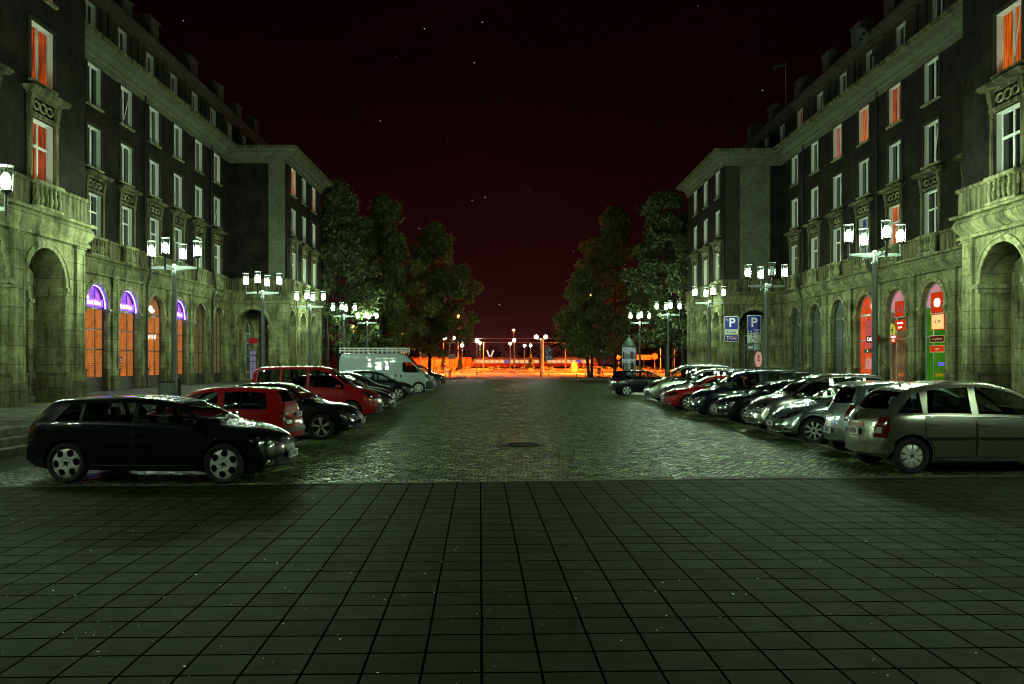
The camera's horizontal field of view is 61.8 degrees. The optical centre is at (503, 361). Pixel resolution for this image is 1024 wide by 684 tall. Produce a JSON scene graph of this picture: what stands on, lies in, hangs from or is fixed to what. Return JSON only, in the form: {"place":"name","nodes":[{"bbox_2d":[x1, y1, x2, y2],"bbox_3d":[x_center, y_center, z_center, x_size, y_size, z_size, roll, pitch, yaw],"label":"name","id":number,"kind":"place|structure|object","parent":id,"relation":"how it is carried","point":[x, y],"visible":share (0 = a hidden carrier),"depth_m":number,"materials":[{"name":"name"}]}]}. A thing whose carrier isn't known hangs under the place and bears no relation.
{"place":"outdoors","nodes":[
{"label":"outdoors","id":0,"kind":"place"},
{"bbox_2d":[0,0,332,407],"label":"apartment building","id":1,"kind":"structure","parent":0,"point":[125,136],"depth_m":46.12,"materials":[{"name":"stone"}]},
{"bbox_2d":[33,120,47,181],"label":"window","id":2,"kind":"structure","parent":1,"relation":"in","point":[40,132],"depth_m":29.57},
{"bbox_2d":[28,13,58,95],"bbox_3d":[-15.860,-10.485,29.300,0.380,2.210,1.700,0,0,0],"label":"window","id":3,"kind":"structure","parent":1,"relation":"in","point":[37,39],"depth_m":29.45,"materials":[{"name":"glass"}]},
{"bbox_2d":[89,193,96,235],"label":"window","id":4,"kind":"structure","parent":1,"relation":"in","point":[92,207],"depth_m":42.17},
{"bbox_2d":[85,286,103,391],"bbox_3d":[-20.245,-1.185,42.100,0.130,5.270,2.300,0,0,0],"label":"arch window","id":5,"kind":"structure","parent":1,"relation":"in","point":[94,317],"depth_m":42.38,"materials":[{"name":"glass"}]},
{"bbox_2d":[85,120,104,173],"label":"window","id":6,"kind":"structure","parent":1,"relation":"in","point":[91,135],"depth_m":41.96,"materials":[{"name":"wood"}]},
{"bbox_2d":[85,59,104,112],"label":"window","id":7,"kind":"structure","parent":1,"relation":"in","point":[91,74],"depth_m":42.00,"materials":[{"name":"wood"}]},
{"bbox_2d":[122,207,128,245],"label":"window","id":8,"kind":"structure","parent":1,"relation":"in","point":[125,212],"depth_m":45.74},
{"bbox_2d":[119,292,134,389],"bbox_3d":[-20.245,-1.185,45.700,0.130,5.270,2.300,0,0,0],"label":"arch window","id":9,"kind":"structure","parent":1,"relation":"in","point":[126,320],"depth_m":45.97,"materials":[{"name":"glass"}]},
{"bbox_2d":[119,139,135,187],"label":"window","id":10,"kind":"structure","parent":1,"relation":"in","point":[123,151],"depth_m":45.62,"materials":[{"name":"wood"}]},
{"bbox_2d":[119,83,135,131],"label":"window","id":11,"kind":"structure","parent":1,"relation":"in","point":[124,96],"depth_m":45.62,"materials":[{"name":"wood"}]},
{"bbox_2d":[150,218,155,253],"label":"window","id":12,"kind":"structure","parent":1,"relation":"in","point":[152,222],"depth_m":49.31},
{"bbox_2d":[148,297,160,386],"bbox_3d":[-20.245,-1.185,49.300,0.130,5.270,2.300,0,0,0],"label":"arch window","id":13,"kind":"structure","parent":1,"relation":"in","point":[154,324],"depth_m":49.61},
{"bbox_2d":[148,156,161,200],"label":"window","id":14,"kind":"structure","parent":1,"relation":"in","point":[151,166],"depth_m":49.25,"materials":[{"name":"wood"}]},
{"bbox_2d":[148,104,161,148],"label":"window","id":15,"kind":"structure","parent":1,"relation":"in","point":[151,114],"depth_m":49.25,"materials":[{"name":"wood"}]},
{"bbox_2d":[172,170,184,211],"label":"window","id":16,"kind":"structure","parent":1,"relation":"in","point":[175,180],"depth_m":52.84,"materials":[{"name":"wood"}]},
{"bbox_2d":[172,122,184,162],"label":"window","id":17,"kind":"structure","parent":1,"relation":"in","point":[175,131],"depth_m":52.86,"materials":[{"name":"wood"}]},
{"bbox_2d":[177,301,183,384],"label":"arch window","id":18,"kind":"structure","parent":1,"relation":"in","point":[179,309],"depth_m":53.57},
{"bbox_2d":[194,305,203,383],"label":"arch window","id":19,"kind":"structure","parent":1,"relation":"in","point":[198,328],"depth_m":56.78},
{"bbox_2d":[194,182,204,220],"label":"window","id":20,"kind":"structure","parent":1,"relation":"in","point":[196,191],"depth_m":56.49,"materials":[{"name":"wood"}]},
{"bbox_2d":[194,137,204,175],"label":"window","id":21,"kind":"structure","parent":1,"relation":"in","point":[196,145],"depth_m":56.49,"materials":[{"name":"wood"}]},
{"bbox_2d":[213,309,220,382],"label":"arch window","id":22,"kind":"structure","parent":1,"relation":"in","point":[217,319],"depth_m":60.62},
{"bbox_2d":[213,193,222,228],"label":"window","id":23,"kind":"structure","parent":1,"relation":"in","point":[215,201],"depth_m":60.11,"materials":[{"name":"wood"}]},
{"bbox_2d":[213,151,222,186],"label":"window","id":24,"kind":"structure","parent":1,"relation":"in","point":[215,158],"depth_m":60.24,"materials":[{"name":"wood"}]},
{"bbox_2d":[246,323,249,372],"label":"arch window","id":25,"kind":"structure","parent":1,"relation":"in","point":[248,327],"depth_m":67.86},
{"bbox_2d":[249,350,256,378],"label":"glazed door","id":26,"kind":"structure","parent":1,"relation":"attached to","point":[252,361],"depth_m":66.57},
{"bbox_2d":[0,378,333,427],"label":"raised pavement","id":27,"kind":"structure","parent":0,"point":[17,416],"depth_m":29.31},
{"bbox_2d":[0,163,13,215],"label":"lamp post","id":28,"kind":"object","parent":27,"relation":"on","point":[5,182],"visible":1,"depth_m":19.96,"materials":[{"name":"glass"}]},
{"bbox_2d":[158,381,175,395],"bbox_3d":[-12.346,1.079,31.400,0.620,0.755,0.620,0,0,0],"label":"litter bin","id":29,"kind":"object","parent":27,"relation":"on","point":[166,387],"visible":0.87,"depth_m":31.15,"materials":[{"name":"metal"}]},
{"bbox_2d":[147,236,201,395],"bbox_3d":[-12.500,-1.594,32.500,1.580,6.100,1.580,0,0,-45],"label":"lamp post","id":30,"kind":"object","parent":27,"relation":"on","point":[174,268],"visible":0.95,"depth_m":32.43,"materials":[{"name":"grey metal"}]},
{"bbox_2d":[242,271,282,366],"bbox_3d":[-12.500,-1.594,44.400,1.580,6.100,1.580,0,0,45],"label":"lamp post","id":31,"kind":"object","parent":27,"relation":"on","point":[262,293],"visible":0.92,"depth_m":44.33,"materials":[{"name":"grey metal"}]},
{"bbox_2d":[294,289,325,374],"bbox_3d":[-12.550,-1.594,55.500,1.580,6.100,1.580,0,0,45],"label":"lamp post","id":32,"kind":"object","parent":27,"relation":"on","point":[309,306],"visible":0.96,"depth_m":55.43,"materials":[{"name":"grey metal"}]},
{"bbox_2d":[321,260,341,372],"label":"street tree","id":33,"kind":"object","parent":27,"relation":"on","point":[332,322],"visible":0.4,"depth_m":77.36,"materials":[{"name":"green plant"}]},
{"bbox_2d":[331,302,356,352],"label":"lamp post","id":34,"kind":"object","parent":27,"relation":"on","point":[344,316],"visible":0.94,"depth_m":66.94,"materials":[{"name":"grey metal"}]},
{"bbox_2d":[321,177,386,370],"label":"street tree","id":35,"kind":"object","parent":27,"relation":"on","point":[340,232],"visible":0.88,"depth_m":78.94,"materials":[{"name":"green plant"}]},
{"bbox_2d":[322,310,445,357],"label":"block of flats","id":36,"kind":"structure","parent":0,"point":[414,354],"depth_m":296.00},
{"bbox_2d":[322,358,470,368],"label":"boundary wall","id":37,"kind":"structure","parent":0,"point":[466,362],"depth_m":238.00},
{"bbox_2d":[322,371,680,371],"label":"verge","id":38,"kind":"structure","parent":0,"point":[532,371],"depth_m":162.18,"materials":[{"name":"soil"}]},
{"bbox_2d":[322,372,680,372],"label":"traffic island","id":39,"kind":"structure","parent":0,"point":[532,372],"depth_m":157.00,"materials":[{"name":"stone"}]},
{"bbox_2d":[130,0,883,363],"label":"sky","id":40,"kind":"structure","parent":0,"point":[512,126],"materials":[{"name":"black"}]},
{"bbox_2d":[0,454,1023,683],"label":"pavement","id":41,"kind":"structure","parent":0,"point":[629,565],"depth_m":7.55,"materials":[{"name":"stone"}]},
{"bbox_2d":[445,377,610,379],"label":"pavement","id":42,"kind":"structure","parent":0,"point":[570,378],"depth_m":94.82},
{"bbox_2d":[551,267,636,376],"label":"street tree","id":43,"kind":"object","parent":42,"relation":"on","point":[576,333],"visible":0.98,"depth_m":99.50,"materials":[{"name":"green plant"}]},
{"bbox_2d":[192,380,935,485],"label":"street","id":44,"kind":"structure","parent":0,"point":[460,430],"depth_m":19.90,"materials":[{"name":"stone"}]},
{"bbox_2d":[0,380,455,485],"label":"parking bay","id":45,"kind":"object","parent":44,"relation":"on","point":[32,476],"visible":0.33,"depth_m":14.40,"materials":[{"name":"stone"}]},
{"bbox_2d":[26,395,297,483],"bbox_3d":[-5.701,1.258,14.550,4.330,1.385,2.103,0,0,3],"label":"parked car","id":46,"kind":"object","parent":45,"relation":"on","point":[73,439],"visible":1,"depth_m":13.75,"materials":[{"name":"black paint"}]},
{"bbox_2d":[147,386,305,442],"bbox_3d":[-6.343,1.242,19.000,3.822,1.415,1.985,0,0,-1],"label":"parked car","id":47,"kind":"object","parent":45,"relation":"on","point":[282,410],"visible":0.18,"depth_m":18.42,"materials":[{"name":"red paint"}]},
{"bbox_2d":[187,382,364,439],"bbox_3d":[-5.925,1.238,22.300,4.578,1.425,2.108,0,0,1],"label":"parked car","id":48,"kind":"object","parent":45,"relation":"on","point":[323,418],"visible":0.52,"depth_m":21.51,"materials":[{"name":"black paint"}]},
{"bbox_2d":[251,366,383,415],"bbox_3d":[-6.339,1.040,29.300,4.417,1.820,2.138,0,0,0],"label":"parked car","id":49,"kind":"object","parent":45,"relation":"on","point":[363,401],"visible":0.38,"depth_m":28.56,"materials":[{"name":"red paint"}]},
{"bbox_2d":[289,374,395,414],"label":"parked car","id":50,"kind":"object","parent":45,"relation":"on","point":[388,401],"visible":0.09,"depth_m":31.43,"materials":[{"name":"black paint"}]},
{"bbox_2d":[304,375,395,400],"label":"parked car","id":51,"kind":"object","parent":45,"relation":"on","point":[376,388],"visible":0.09,"depth_m":35.19,"materials":[{"name":"black paint"}]},
{"bbox_2d":[313,372,398,398],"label":"parked car","id":52,"kind":"object","parent":45,"relation":"on","point":[374,384],"visible":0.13,"depth_m":38.68,"materials":[{"name":"grey paint"}]},
{"bbox_2d":[345,371,415,398],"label":"parked car","id":53,"kind":"object","parent":45,"relation":"on","point":[403,389],"visible":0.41,"depth_m":44.51,"materials":[{"name":"black paint"}]},
{"bbox_2d":[339,348,435,393],"bbox_3d":[-7.228,0.535,53.500,5.988,2.830,2.281,0,0,0],"label":"delivery van","id":54,"kind":"object","parent":45,"relation":"on","point":[392,365],"visible":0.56,"depth_m":52.58,"materials":[{"name":"white paint"}]},
{"bbox_2d":[0,475,1023,486],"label":"street edging","id":55,"kind":"object","parent":44,"relation":"on","point":[499,481],"visible":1,"depth_m":13.89,"materials":[{"name":"stone"}]},
{"bbox_2d":[501,442,543,446],"bbox_3d":[0.445,1.931,20.100,1.000,0.020,1.000,0,0,0],"label":"manhole cover","id":56,"kind":"object","parent":44,"relation":"on","point":[522,444],"visible":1,"depth_m":19.95,"materials":[{"name":"metal"}]},
{"bbox_2d":[575,380,1023,476],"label":"parking bay","id":57,"kind":"object","parent":44,"relation":"on","point":[967,468],"visible":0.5,"depth_m":15.92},
{"bbox_2d":[609,370,662,395],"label":"parked car","id":58,"kind":"object","parent":57,"relation":"on","point":[621,382],"visible":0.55,"depth_m":49.32,"materials":[{"name":"black paint"}]},
{"bbox_2d":[643,363,731,400],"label":"parked car","id":59,"kind":"object","parent":57,"relation":"on","point":[654,389],"visible":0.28,"depth_m":41.53,"materials":[{"name":"silver metal"}]},
{"bbox_2d":[660,375,757,410],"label":"parked car","id":60,"kind":"object","parent":57,"relation":"on","point":[677,398],"visible":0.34,"depth_m":33.96,"materials":[{"name":"red paint"}]},
{"bbox_2d":[659,368,762,397],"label":"parked car","id":61,"kind":"object","parent":57,"relation":"on","point":[684,383],"visible":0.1,"depth_m":37.61,"materials":[{"name":"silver metal"}]},
{"bbox_2d":[686,368,816,417],"bbox_3d":[8.831,1.081,30.599,4.505,1.738,2.055,0,0,0],"label":"parked car","id":62,"kind":"object","parent":57,"relation":"on","point":[702,401],"visible":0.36,"depth_m":29.95,"materials":[{"name":"blue paint"}]},
{"bbox_2d":[713,379,839,423],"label":"parked car","id":63,"kind":"object","parent":57,"relation":"on","point":[733,407],"visible":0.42,"depth_m":26.99,"materials":[{"name":"black paint"}]},
{"bbox_2d":[743,373,884,432],"bbox_3d":[8.807,1.127,24.100,3.961,1.645,2.036,0,0,0],"label":"parked car","id":64,"kind":"object","parent":57,"relation":"on","point":[760,411],"visible":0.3,"depth_m":23.54,"materials":[{"name":"silver metal"}]},
{"bbox_2d":[765,380,941,442],"bbox_3d":[8.692,1.205,21.350,4.184,1.490,2.056,0,0,-1],"label":"parked car","id":65,"kind":"object","parent":57,"relation":"on","point":[804,418],"visible":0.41,"depth_m":20.69,"materials":[{"name":"silver metal"}]},
{"bbox_2d":[822,381,978,449],"bbox_3d":[8.724,1.177,18.101,3.786,1.545,1.986,0,0,1],"label":"parked car","id":66,"kind":"object","parent":57,"relation":"on","point":[839,409],"visible":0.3,"depth_m":17.81,"materials":[{"name":"silver metal"}]},
{"bbox_2d":[845,358,1023,473],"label":"parked car","id":67,"kind":"object","parent":57,"relation":"on","point":[905,439],"visible":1,"depth_m":14.95,"materials":[{"name":"silver metal"}]},
{"bbox_2d":[621,336,636,377],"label":"advertising column","id":68,"kind":"structure","parent":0,"point":[628,346],"depth_m":79.51,"materials":[{"name":"grey metal"}]},
{"bbox_2d":[625,314,686,367],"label":"block of flats","id":69,"kind":"structure","parent":0,"point":[648,350],"depth_m":296.00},
{"bbox_2d":[335,364,1016,479],"bbox_3d":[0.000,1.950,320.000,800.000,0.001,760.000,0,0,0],"label":"ground","id":70,"kind":"structure","parent":0,"point":[511,376],"depth_m":123.44,"materials":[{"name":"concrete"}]},
{"bbox_2d":[0,395,250,457],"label":"steps","id":71,"kind":"structure","parent":70,"relation":"on","point":[13,440],"depth_m":18.37,"materials":[{"name":"stone"}]},
{"bbox_2d":[330,193,442,352],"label":"street tree","id":72,"kind":"object","parent":70,"relation":"on","point":[384,210],"visible":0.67,"depth_m":90.85,"materials":[{"name":"green plant"}]},
{"bbox_2d":[390,220,484,371],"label":"street tree","id":73,"kind":"object","parent":70,"relation":"on","point":[432,247],"visible":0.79,"depth_m":102.74,"materials":[{"name":"green plant"}]},
{"bbox_2d":[445,329,620,363],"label":"distant trees","id":74,"kind":"object","parent":70,"relation":"on","point":[519,353],"visible":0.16,"depth_m":311.33,"materials":[{"name":"green plant"}]},
{"bbox_2d":[472,352,597,367],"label":"tram","id":75,"kind":"object","parent":70,"relation":"on","point":[519,361],"visible":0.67,"depth_m":260.85,"materials":[{"name":"beige paint"}]},
{"bbox_2d":[294,380,931,473],"bbox_3d":[1.250,1.964,52.450,12.420,0.072,75.100,0,0,0],"label":"bay edging","id":76,"kind":"object","parent":70,"relation":"on","point":[849,452],"visible":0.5,"depth_m":23.40,"materials":[{"name":"stone"}]},
{"bbox_2d":[572,205,658,373],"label":"street tree","id":77,"kind":"object","parent":70,"relation":"on","point":[616,227],"visible":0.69,"depth_m":108.59,"materials":[{"name":"green plant"}]},
{"bbox_2d":[618,191,687,375],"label":"street tree","id":78,"kind":"object","parent":70,"relation":"on","point":[669,223],"visible":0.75,"depth_m":85.39,"materials":[{"name":"green plant"}]},
{"bbox_2d":[637,377,1023,410],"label":"raised pavement","id":79,"kind":"structure","parent":0,"point":[950,398],"depth_m":33.22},
{"bbox_2d":[629,311,650,377],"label":"lamp post","id":80,"kind":"object","parent":79,"relation":"on","point":[639,323],"visible":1,"depth_m":78.42,"materials":[{"name":"grey metal"}]},
{"bbox_2d":[654,300,681,376],"bbox_3d":[12.500,-1.594,65.000,1.580,6.100,1.580,0,0,-45],"label":"lamp post","id":81,"kind":"object","parent":79,"relation":"on","point":[668,318],"visible":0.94,"depth_m":64.92,"materials":[{"name":"grey metal"}]},
{"bbox_2d":[659,232,687,377],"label":"street tree","id":82,"kind":"object","parent":79,"relation":"on","point":[680,245],"visible":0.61,"depth_m":78.78,"materials":[{"name":"green plant"}]},
{"bbox_2d":[692,284,726,378],"bbox_3d":[12.500,-1.594,52.000,1.580,6.100,1.580,0,0,45],"label":"lamp post","id":83,"kind":"object","parent":79,"relation":"on","point":[709,303],"visible":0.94,"depth_m":51.93,"materials":[{"name":"grey metal"}]},
{"bbox_2d":[724,316,737,366],"bbox_3d":[11.970,-0.470,44.991,0.730,3.853,0.114,0,0,0],"label":"parking sign","id":84,"kind":"object","parent":79,"relation":"on","point":[731,325],"visible":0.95,"depth_m":44.95,"materials":[{"name":"blue metal"}]},
{"bbox_2d":[747,315,760,367],"bbox_3d":[12.132,-0.402,41.491,0.680,3.716,0.114,0,0,0],"label":"parking sign","id":85,"kind":"object","parent":79,"relation":"on","point":[753,324],"visible":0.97,"depth_m":41.45,"materials":[{"name":"blue metal"}]},
{"bbox_2d":[744,261,788,385],"bbox_3d":[12.400,-1.594,40.400,1.580,6.100,1.580,0,0,45],"label":"lamp post","id":86,"kind":"object","parent":79,"relation":"on","point":[766,286],"visible":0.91,"depth_m":40.33,"materials":[{"name":"grey metal"}]},
{"bbox_2d":[843,218,905,374],"bbox_3d":[12.400,-1.594,28.600,1.580,6.100,1.580,0,0,45],"label":"lamp post","id":87,"kind":"object","parent":79,"relation":"on","point":[874,255],"visible":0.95,"depth_m":28.53,"materials":[{"name":"grey metal"}]},
{"bbox_2d":[676,0,1023,407],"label":"apartment building","id":88,"kind":"structure","parent":0,"point":[915,123],"depth_m":45.81,"materials":[{"name":"stone"}]},
{"bbox_2d":[789,195,798,229],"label":"window","id":89,"kind":"structure","parent":88,"relation":"in","point":[796,203],"depth_m":60.61,"materials":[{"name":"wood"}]},
{"bbox_2d":[789,153,798,187],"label":"window","id":90,"kind":"structure","parent":88,"relation":"in","point":[796,160],"depth_m":60.68,"materials":[{"name":"wood"}]},
{"bbox_2d":[792,309,800,378],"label":"arch window","id":91,"kind":"structure","parent":88,"relation":"in","point":[796,319],"depth_m":60.65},
{"bbox_2d":[808,183,819,221],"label":"window","id":92,"kind":"structure","parent":88,"relation":"in","point":[816,192],"depth_m":56.62,"materials":[{"name":"wood"}]},
{"bbox_2d":[808,138,819,175],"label":"window","id":93,"kind":"structure","parent":88,"relation":"in","point":[816,147],"depth_m":56.62,"materials":[{"name":"wood"}]},
{"bbox_2d":[812,305,820,373],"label":"arch window","id":94,"kind":"structure","parent":88,"relation":"in","point":[816,327],"depth_m":56.78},
{"bbox_2d":[830,170,842,211],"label":"window","id":95,"kind":"structure","parent":88,"relation":"in","point":[839,180],"depth_m":52.74,"materials":[{"name":"wood"}]},
{"bbox_2d":[830,122,842,162],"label":"window","id":96,"kind":"structure","parent":88,"relation":"in","point":[839,131],"depth_m":52.74,"materials":[{"name":"wood"}]},
{"bbox_2d":[836,228,840,260],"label":"window","id":97,"kind":"structure","parent":88,"relation":"in","point":[838,232],"depth_m":52.90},
{"bbox_2d":[834,301,844,382],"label":"arch window","id":98,"kind":"structure","parent":88,"relation":"in","point":[839,324],"depth_m":52.89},
{"bbox_2d":[851,27,873,56],"bbox_3d":[19.899,-17.758,47.508,0.784,1.417,1.386,0,0,43],"label":"satellite dish","id":99,"kind":"object","parent":88,"relation":"attached to","point":[859,37],"visible":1,"depth_m":47.47,"materials":[{"name":"metal"}]},
{"bbox_2d":[856,155,869,199],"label":"window","id":100,"kind":"structure","parent":88,"relation":"in","point":[865,165],"depth_m":48.95,"materials":[{"name":"wood"}]},
{"bbox_2d":[856,102,869,147],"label":"window","id":101,"kind":"structure","parent":88,"relation":"in","point":[866,112],"depth_m":48.95,"materials":[{"name":"glass"}]},
{"bbox_2d":[860,295,871,380],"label":"arch window","id":102,"kind":"structure","parent":88,"relation":"in","point":[866,306],"depth_m":49.23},
{"bbox_2d":[885,136,901,185],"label":"window","id":103,"kind":"structure","parent":88,"relation":"in","point":[897,148],"depth_m":45.10,"materials":[{"name":"wood"}]},
{"bbox_2d":[885,80,901,129],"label":"window","id":104,"kind":"structure","parent":88,"relation":"in","point":[897,91],"depth_m":45.10,"materials":[{"name":"glass"}]},
{"bbox_2d":[892,205,899,243],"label":"window","id":105,"kind":"structure","parent":88,"relation":"in","point":[895,210],"depth_m":45.21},
{"bbox_2d":[890,290,905,381],"bbox_3d":[20.745,-1.185,44.760,0.130,5.270,2.300,0,0,0],"label":"arch window","id":106,"kind":"structure","parent":88,"relation":"in","point":[897,350],"depth_m":45.11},
{"bbox_2d":[894,300,905,317],"bbox_3d":[20.670,-2.770,44.610,0.080,0.900,1.130,0,0,0],"label":"shop sign","id":107,"kind":"object","parent":88,"relation":"attached to","point":[899,306],"visible":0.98,"depth_m":44.62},
{"bbox_2d":[920,115,940,169],"bbox_3d":[20.560,-10.485,41.000,0.380,2.210,1.700,0,0,0],"label":"window","id":108,"kind":"structure","parent":88,"relation":"in","point":[934,130],"depth_m":41.09,"materials":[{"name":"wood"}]},
{"bbox_2d":[920,53,940,107],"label":"window","id":109,"kind":"structure","parent":88,"relation":"in","point":[934,68],"depth_m":41.15,"materials":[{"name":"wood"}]},
{"bbox_2d":[928,190,936,233],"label":"window","id":110,"kind":"structure","parent":88,"relation":"in","point":[932,196],"depth_m":41.31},
{"bbox_2d":[925,283,944,392],"bbox_3d":[20.745,-1.185,40.900,0.130,5.270,2.300,0,0,0],"label":"arch window","id":111,"kind":"structure","parent":88,"relation":"in","point":[933,371],"depth_m":41.52,"materials":[{"name":"green glass"}]},
{"bbox_2d":[930,291,944,313],"bbox_3d":[20.670,-2.830,40.750,0.080,1.060,1.230,0,0,0],"label":"shop sign","id":112,"kind":"object","parent":88,"relation":"attached to","point":[936,300],"visible":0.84,"depth_m":40.80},
{"bbox_2d":[931,313,944,329],"bbox_3d":[20.670,-1.910,40.700,0.080,0.760,1.230,0,0,0],"label":"shop sign","id":113,"kind":"object","parent":88,"relation":"attached to","point":[937,321],"visible":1,"depth_m":40.62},
{"bbox_2d":[990,0,1023,79],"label":"window","id":114,"kind":"structure","parent":88,"relation":"in","point":[1012,21],"depth_m":27.86,"materials":[{"name":"glass"}]},
{"bbox_2d":[1002,105,1019,170],"bbox_3d":[16.497,-6.710,27.600,0.085,3.000,1.400,0,0,0],"label":"window","id":115,"kind":"structure","parent":88,"relation":"in","point":[1010,118],"depth_m":27.80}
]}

